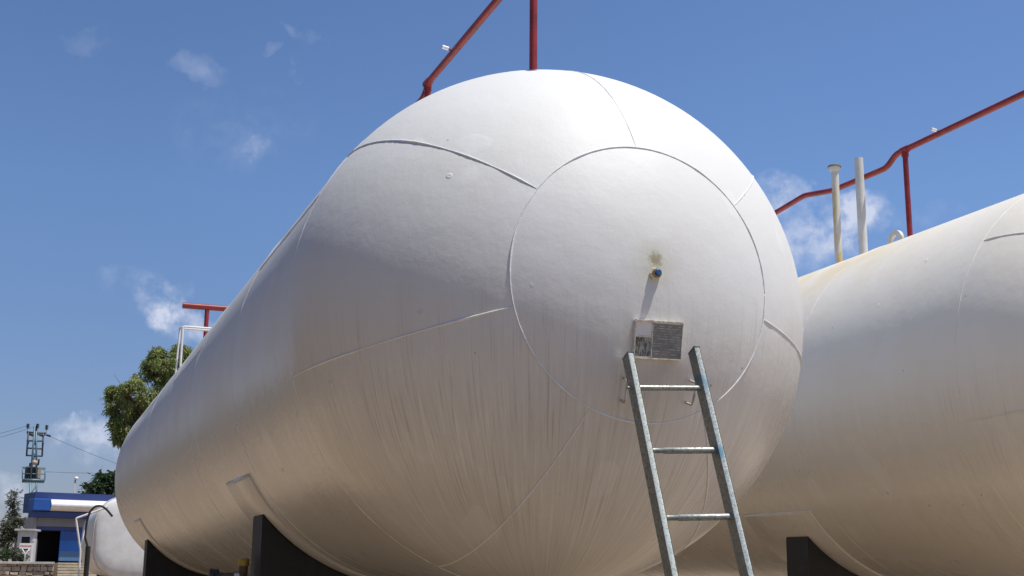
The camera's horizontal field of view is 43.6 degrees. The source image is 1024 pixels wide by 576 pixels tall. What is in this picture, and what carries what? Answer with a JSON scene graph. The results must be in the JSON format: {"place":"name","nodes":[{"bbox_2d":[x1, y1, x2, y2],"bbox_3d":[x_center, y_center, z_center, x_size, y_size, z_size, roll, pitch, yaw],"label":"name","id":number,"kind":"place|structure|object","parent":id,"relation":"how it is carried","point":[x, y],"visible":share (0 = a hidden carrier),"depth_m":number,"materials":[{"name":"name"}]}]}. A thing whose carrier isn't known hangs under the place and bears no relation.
{"place":"outdoors","nodes":[
{"label":"outdoors","id":0,"kind":"place"},
{"bbox_2d":[53,563,57,575],"bbox_3d":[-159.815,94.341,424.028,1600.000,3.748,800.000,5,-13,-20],"label":"terrace ground","id":1,"kind":"structure","parent":0,"point":[55,569],"depth_m":57.98,"materials":[{"name":"stone"}]},
{"bbox_2d":[0,547,11,560],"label":"shrub","id":2,"kind":"object","parent":1,"relation":"on","point":[4,552],"visible":0.97,"depth_m":59.74,"materials":[{"name":"green plant"}]},
{"bbox_2d":[3,488,23,559],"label":"conifer tree","id":3,"kind":"object","parent":1,"relation":"on","point":[11,503],"visible":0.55,"depth_m":69.49,"materials":[{"name":"green plant"}]},
{"bbox_2d":[0,515,28,560],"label":"scrub tree","id":4,"kind":"object","parent":1,"relation":"on","point":[7,534],"visible":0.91,"depth_m":67.30,"materials":[{"name":"green plant"}]},
{"bbox_2d":[8,546,24,561],"bbox_3d":[-23.472,12.516,60.238,0.944,0.788,0.945,-2,-13,10],"label":"shrub","id":5,"kind":"object","parent":1,"relation":"on","point":[14,553],"visible":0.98,"depth_m":60.16,"materials":[{"name":"green plant"}]},
{"bbox_2d":[13,553,29,561],"bbox_3d":[-23.182,12.804,60.620,0.817,0.621,0.927,1,-13,-4],"label":"shrub","id":6,"kind":"object","parent":1,"relation":"on","point":[22,558],"visible":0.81,"depth_m":60.47,"materials":[{"name":"green plant"}]},
{"bbox_2d":[19,543,32,561],"bbox_3d":[-22.698,12.352,59.700,0.576,0.872,0.044,5,-13,-20],"label":"sign board","id":7,"kind":"object","parent":1,"relation":"on","point":[28,546],"visible":0.92,"depth_m":59.72,"materials":[{"name":"white paint"}]},
{"bbox_2d":[14,529,40,561],"bbox_3d":[-23.706,12.594,62.476,0.980,1.603,1.300,2,-13,-8],"label":"guard booth","id":8,"kind":"object","parent":1,"relation":"on","point":[27,535],"visible":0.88,"depth_m":62.13,"materials":[{"name":"paint"}]},
{"bbox_2d":[20,536,30,550],"bbox_3d":[-23.602,12.391,62.087,0.460,0.722,0.070,2,-13,-8],"label":"window","id":9,"kind":"structure","parent":8,"relation":"in","point":[25,539],"depth_m":62.09,"materials":[{"name":"black glass"}]},
{"bbox_2d":[30,541,33,561],"bbox_3d":[-22.783,12.510,60.725,0.130,1.005,0.130,5,-13,-20],"label":"gate post","id":10,"kind":"object","parent":1,"relation":"on","point":[31,552],"visible":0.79,"depth_m":60.67,"materials":[{"name":"white paint"}]},
{"bbox_2d":[22,424,50,514],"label":"utility pylon","id":11,"kind":"object","parent":1,"relation":"on","point":[32,474],"visible":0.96,"depth_m":79.77,"materials":[{"name":"grey metal"}]},
{"bbox_2d":[77,469,114,494],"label":"dark tree","id":12,"kind":"object","parent":1,"relation":"on","point":[104,484],"visible":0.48,"depth_m":72.84,"materials":[{"name":"green plant"}]},
{"bbox_2d":[100,344,192,449],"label":"pepper tree","id":13,"kind":"object","parent":1,"relation":"on","point":[157,367],"visible":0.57,"depth_m":80.09,"materials":[{"name":"green plant"}]},
{"bbox_2d":[23,492,115,562],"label":"shop building","id":14,"kind":"structure","parent":0,"point":[52,516],"depth_m":65.05,"materials":[{"name":"blue paint"}]},
{"bbox_2d":[58,531,81,560],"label":"door","id":15,"kind":"structure","parent":14,"relation":"in","point":[68,544],"depth_m":65.02,"materials":[{"name":"blue metal"}]},
{"bbox_2d":[73,477,77,492],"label":"lamp post","id":16,"kind":"object","parent":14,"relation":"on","point":[75,478],"visible":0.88,"depth_m":76.53,"materials":[{"name":"white metal"}]},
{"bbox_2d":[0,0,1023,560],"label":"sky","id":17,"kind":"structure","parent":0,"point":[154,154],"materials":[{"name":"blue"}]},
{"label":"yard pavement","id":18,"kind":"structure","parent":0,"visible":0},
{"bbox_2d":[75,506,107,575],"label":"pipe frame","id":19,"kind":"object","parent":18,"relation":"on","point":[78,536],"visible":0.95,"depth_m":27.92,"materials":[{"name":"white paint"}]},
{"bbox_2d":[83,505,112,575],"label":"hose post","id":20,"kind":"object","parent":18,"relation":"on","point":[87,559],"visible":1,"depth_m":27.54,"materials":[{"name":"black rubber"}]},
{"bbox_2d":[143,540,206,575],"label":"tank saddle","id":21,"kind":"object","parent":18,"relation":"on","point":[156,562],"visible":0.55,"depth_m":19.37,"materials":[{"name":"black paint"}]},
{"bbox_2d":[208,569,241,575],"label":"drain pipe","id":22,"kind":"object","parent":18,"relation":"on","point":[213,572],"visible":1,"depth_m":10.18,"materials":[{"name":"black metal"}]},
{"bbox_2d":[238,558,248,575],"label":"valve pipe","id":23,"kind":"object","parent":18,"relation":"on","point":[243,564],"visible":1,"depth_m":10.31,"materials":[{"name":"metal"}]},
{"bbox_2d":[250,514,348,575],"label":"tank saddle","id":24,"kind":"object","parent":18,"relation":"on","point":[275,552],"visible":0.45,"depth_m":10.18,"materials":[{"name":"black paint"}]},
{"bbox_2d":[115,70,802,575],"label":"storage tank","id":25,"kind":"object","parent":24,"relation":"on","point":[443,314],"visible":0.97,"depth_m":7.06,"materials":[{"name":"metal"}]},
{"bbox_2d":[174,326,210,373],"bbox_3d":[-3.980,0.820,16.460,0.653,0.623,0.168,5,-13,-20],"label":"handrail","id":26,"kind":"object","parent":25,"relation":"on","point":[183,328],"visible":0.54,"depth_m":16.39,"materials":[{"name":"white metal"}]},
{"bbox_2d":[182,302,227,337],"bbox_3d":[-3.475,0.618,17.716,2.155,0.681,0.084,5,-13,-20],"label":"cross pipe","id":27,"kind":"object","parent":25,"relation":"on","point":[206,307],"visible":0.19,"depth_m":17.47,"materials":[{"name":"red metal"}]},
{"bbox_2d":[415,0,537,102],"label":"spray pipe","id":28,"kind":"object","parent":25,"relation":"on","point":[479,21],"visible":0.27,"depth_m":10.03,"materials":[{"name":"red metal"}]},
{"bbox_2d":[622,346,753,575],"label":"ladder","id":29,"kind":"object","parent":18,"relation":"on","point":[731,514],"visible":1,"depth_m":6.25,"materials":[{"name":"silver metal"}]},
{"label":"ground","id":30,"kind":"structure","parent":0,"visible":0},
{"bbox_2d":[0,561,54,575],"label":"retaining wall","id":31,"kind":"structure","parent":30,"relation":"on","point":[9,568],"depth_m":56.92,"materials":[{"name":"stone"}]},
{"bbox_2d":[57,563,95,575],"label":"steps","id":32,"kind":"structure","parent":30,"relation":"on","point":[67,569],"depth_m":57.20,"materials":[{"name":"stone"}]},
{"bbox_2d":[81,497,143,575],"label":"tank","id":33,"kind":"object","parent":30,"relation":"on","point":[117,549],"visible":0.38,"depth_m":29.62,"materials":[{"name":"white metal"}]},
{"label":"tank apron","id":34,"kind":"structure","parent":0,"visible":0},
{"bbox_2d":[786,536,857,575],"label":"tank saddle","id":35,"kind":"object","parent":34,"relation":"on","point":[806,556],"visible":0.43,"depth_m":12.03,"materials":[{"name":"black paint"}]},
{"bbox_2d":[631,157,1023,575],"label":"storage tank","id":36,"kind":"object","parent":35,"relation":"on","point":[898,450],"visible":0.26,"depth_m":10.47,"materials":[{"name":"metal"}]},
{"bbox_2d":[774,90,1023,236],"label":"spray pipe","id":37,"kind":"object","parent":36,"relation":"on","point":[903,151],"visible":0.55,"depth_m":12.89,"materials":[{"name":"red metal"}]}
]}

